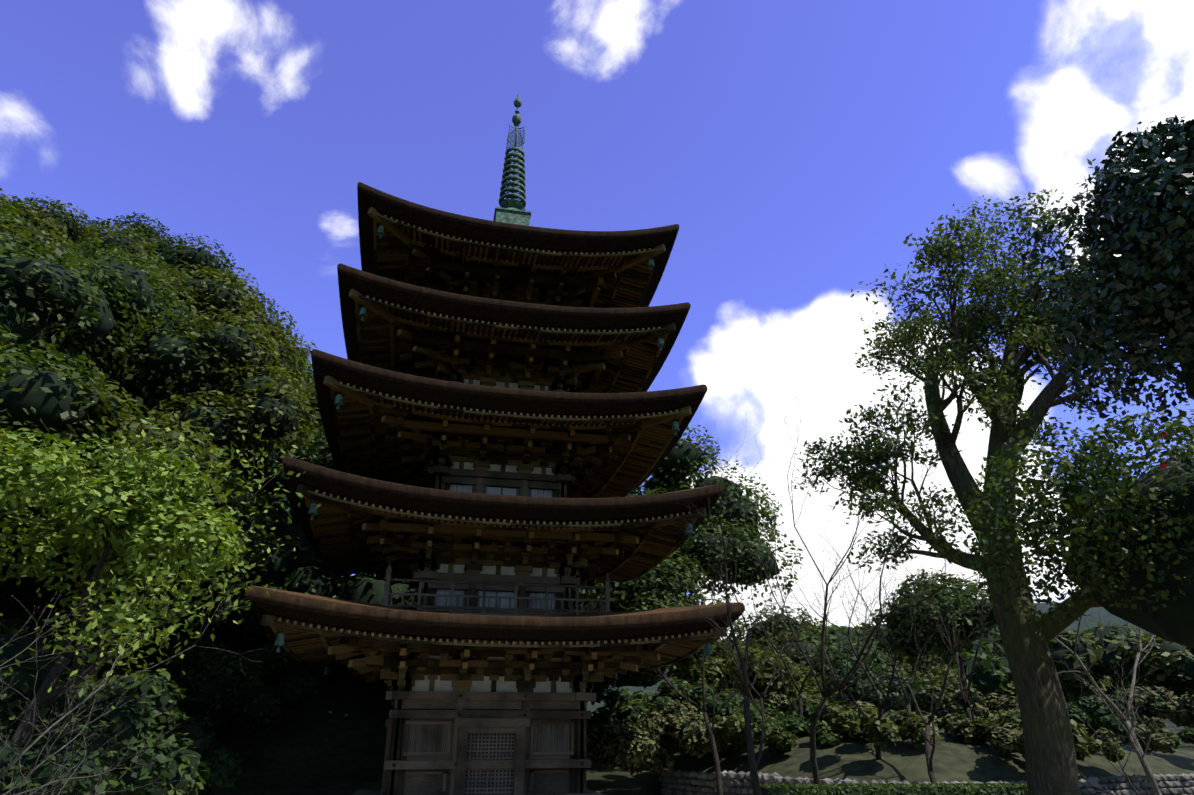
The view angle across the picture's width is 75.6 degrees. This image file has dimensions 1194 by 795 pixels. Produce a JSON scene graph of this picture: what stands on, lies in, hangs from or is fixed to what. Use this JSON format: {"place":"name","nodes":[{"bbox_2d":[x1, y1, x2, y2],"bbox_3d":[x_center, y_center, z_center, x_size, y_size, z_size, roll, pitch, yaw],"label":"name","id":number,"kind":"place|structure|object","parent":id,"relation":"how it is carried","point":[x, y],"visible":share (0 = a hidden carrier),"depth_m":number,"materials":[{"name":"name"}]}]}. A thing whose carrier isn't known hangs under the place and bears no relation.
{"place":"outdoors","nodes":[
{"label":"outdoors","id":0,"kind":"place"},
{"bbox_2d":[0,542,1193,794],"bbox_3d":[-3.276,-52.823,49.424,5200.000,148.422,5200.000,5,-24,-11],"label":"hillside","id":1,"kind":"structure","parent":0,"point":[332,742],"depth_m":28.73,"materials":[{"name":"green plant"}]},
{"bbox_2d":[5,289,84,367],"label":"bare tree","id":2,"kind":"object","parent":1,"relation":"on","point":[37,334],"visible":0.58,"depth_m":24.20,"materials":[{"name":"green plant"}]},
{"bbox_2d":[0,668,147,794],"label":"bare shrub","id":3,"kind":"object","parent":1,"relation":"on","point":[28,775],"visible":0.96,"depth_m":11.20,"materials":[{"name":"brown plant"}]},
{"bbox_2d":[0,721,184,794],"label":"bare shrub","id":4,"kind":"object","parent":1,"relation":"on","point":[69,770],"visible":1,"depth_m":6.36,"materials":[{"name":"brown plant"}]},
{"bbox_2d":[0,564,258,794],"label":"bare tree","id":5,"kind":"object","parent":1,"relation":"on","point":[19,756],"visible":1,"depth_m":7.49,"materials":[{"name":"brown plant"}]},
{"bbox_2d":[0,392,320,746],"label":"young tree","id":6,"kind":"object","parent":1,"relation":"on","point":[160,514],"depth_m":14.01,"materials":[{"name":"green plant"}]},
{"bbox_2d":[245,93,744,794],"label":"pagoda","id":7,"kind":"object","parent":1,"relation":"on","point":[503,427],"visible":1,"depth_m":21.91,"materials":[{"name":"brown wood"}]},
{"bbox_2d":[0,200,1180,794],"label":"forest leaves","id":8,"kind":"object","parent":1,"relation":"on","point":[120,356],"visible":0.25,"depth_m":30.42,"materials":[{"name":"green plant"}]},
{"bbox_2d":[0,192,1181,794],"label":"forest","id":9,"kind":"object","parent":1,"relation":"on","point":[44,768],"depth_m":27.62,"materials":[{"name":"green plant"}]},
{"bbox_2d":[0,210,1193,794],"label":"trees","id":10,"kind":"object","parent":1,"relation":"on","point":[50,406],"visible":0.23,"depth_m":30.40,"materials":[{"name":"green plant"}]},
{"bbox_2d":[0,188,1193,729],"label":"trees","id":11,"kind":"object","parent":1,"relation":"on","point":[234,404],"visible":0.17,"depth_m":32.43,"materials":[{"name":"green plant"}]},
{"bbox_2d":[624,569,766,794],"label":"bare tree","id":12,"kind":"object","parent":1,"relation":"on","point":[710,730],"visible":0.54,"depth_m":23.98,"materials":[{"name":"brown plant"}]},
{"bbox_2d":[636,497,846,695],"bbox_3d":[5.472,9.691,31.443,8.486,11.160,6.123,5,-24,-11],"label":"bare tree","id":13,"kind":"object","parent":1,"relation":"on","point":[735,660],"visible":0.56,"depth_m":31.31,"materials":[{"name":"brown plant"}]},
{"bbox_2d":[650,421,864,794],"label":"bare tree","id":14,"kind":"object","parent":1,"relation":"on","point":[753,763],"visible":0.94,"depth_m":17.30,"materials":[{"name":"brown plant"}]},
{"bbox_2d":[706,541,918,733],"bbox_3d":[7.889,9.104,27.165,7.291,9.148,5.078,-11,-26,23],"label":"bare tree","id":15,"kind":"object","parent":1,"relation":"on","point":[798,690],"visible":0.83,"depth_m":27.62,"materials":[{"name":"brown plant"}]},
{"bbox_2d":[745,525,948,700],"bbox_3d":[10.901,10.124,32.486,8.753,11.223,5.848,1,-23,-3],"label":"bare tree","id":16,"kind":"object","parent":1,"relation":"on","point":[849,678],"visible":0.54,"depth_m":31.64,"materials":[{"name":"brown plant"}]},
{"bbox_2d":[758,527,967,759],"bbox_3d":[7.536,7.431,21.951,5.067,8.360,5.828,-2,-23,4],"label":"bare tree","id":17,"kind":"object","parent":1,"relation":"on","point":[878,747],"visible":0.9,"depth_m":22.47,"materials":[{"name":"brown plant"}]},
{"bbox_2d":[706,375,1023,784],"bbox_3d":[6.376,4.287,18.322,5.355,11.329,8.396,10,-25,-22],"label":"bare tree","id":18,"kind":"object","parent":1,"relation":"on","point":[815,771],"visible":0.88,"depth_m":19.58,"materials":[{"name":"brown plant"}]},
{"bbox_2d":[830,534,957,712],"bbox_3d":[11.803,9.700,29.666,7.736,10.079,4.296,11,-26,-23],"label":"bare tree","id":19,"kind":"object","parent":1,"relation":"on","point":[909,708],"visible":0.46,"depth_m":28.88,"materials":[{"name":"brown plant"}]},
{"bbox_2d":[760,782,1027,794],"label":"hedge","id":20,"kind":"object","parent":1,"relation":"on","point":[993,788],"depth_m":17.59,"materials":[{"name":"green plant"}]},
{"bbox_2d":[826,542,997,783],"bbox_3d":[9.739,8.264,23.173,4.814,7.922,7.119,5,-24,-11],"label":"bare tree","id":21,"kind":"object","parent":1,"relation":"on","point":[929,754],"visible":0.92,"depth_m":21.70,"materials":[{"name":"brown plant"}]},
{"bbox_2d":[658,768,1193,794],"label":"stone wall","id":22,"kind":"structure","parent":1,"relation":"on","point":[681,782],"depth_m":22.89,"materials":[{"name":"grey stone"}]},
{"bbox_2d":[788,189,1172,794],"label":"old tree","id":23,"kind":"object","parent":1,"relation":"on","point":[1027,334],"depth_m":15.40,"materials":[{"name":"green plant"}]},
{"bbox_2d":[904,524,1057,744],"bbox_3d":[12.567,7.722,24.577,4.184,9.761,5.130,18,-29,-35],"label":"bare tree","id":24,"kind":"object","parent":1,"relation":"on","point":[969,710],"visible":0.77,"depth_m":24.42,"materials":[{"name":"brown plant"}]},
{"bbox_2d":[968,567,1178,794],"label":"bare tree","id":25,"kind":"object","parent":1,"relation":"on","point":[1141,755],"visible":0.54,"depth_m":16.50,"materials":[{"name":"brown plant"}]},
{"bbox_2d":[958,404,1193,628],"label":"broadleaf leaves","id":26,"kind":"object","parent":1,"relation":"on","point":[1084,500],"visible":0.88,"depth_m":11.65,"materials":[{"name":"green plant"}]},
{"bbox_2d":[1001,663,1193,794],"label":"bare tree","id":27,"kind":"object","parent":1,"relation":"on","point":[1131,783],"visible":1,"depth_m":8.45,"materials":[{"name":"brown plant"}]},
{"bbox_2d":[1017,115,1193,468],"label":"camellia","id":28,"kind":"object","parent":1,"relation":"on","point":[1158,208],"depth_m":6.05,"materials":[{"name":"green plant"}]},
{"bbox_2d":[0,0,1193,640],"label":"sky","id":29,"kind":"structure","parent":0,"point":[794,148],"materials":[{"name":"blue"}]},
{"bbox_2d":[663,729,1193,783],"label":"earth bank","id":30,"kind":"structure","parent":0,"point":[954,759],"depth_m":23.28,"materials":[{"name":"green soil"}]},
{"bbox_2d":[646,691,1125,762],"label":"shrubs","id":31,"kind":"object","parent":30,"relation":"on","point":[730,729],"visible":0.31,"depth_m":23.18,"materials":[{"name":"green plant"}]},
{"bbox_2d":[587,680,1193,775],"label":"shrubs","id":32,"kind":"object","parent":30,"relation":"on","point":[1181,717],"visible":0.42,"depth_m":25.50,"materials":[{"name":"green plant"}]},
{"bbox_2d":[587,676,1193,755],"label":"bank shrubs","id":33,"kind":"object","parent":30,"relation":"on","point":[777,738],"visible":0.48,"depth_m":26.45,"materials":[{"name":"green plant"}]},
{"bbox_2d":[777,693,1174,744],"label":"shrubs","id":34,"kind":"object","parent":30,"relation":"on","point":[1100,717],"visible":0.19,"depth_m":26.38,"materials":[{"name":"green plant"}]},
{"bbox_2d":[1062,456,1193,647],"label":"broadleaf tree","id":35,"kind":"object","parent":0,"point":[1173,621],"visible":0.52,"depth_m":11.04,"materials":[{"name":"green plant"}]},
{"bbox_2d":[1093,220,1193,397],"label":"tree","id":36,"kind":"object","parent":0,"point":[1190,385],"visible":0.07,"depth_m":6.29,"materials":[{"name":"green plant"}]}
]}

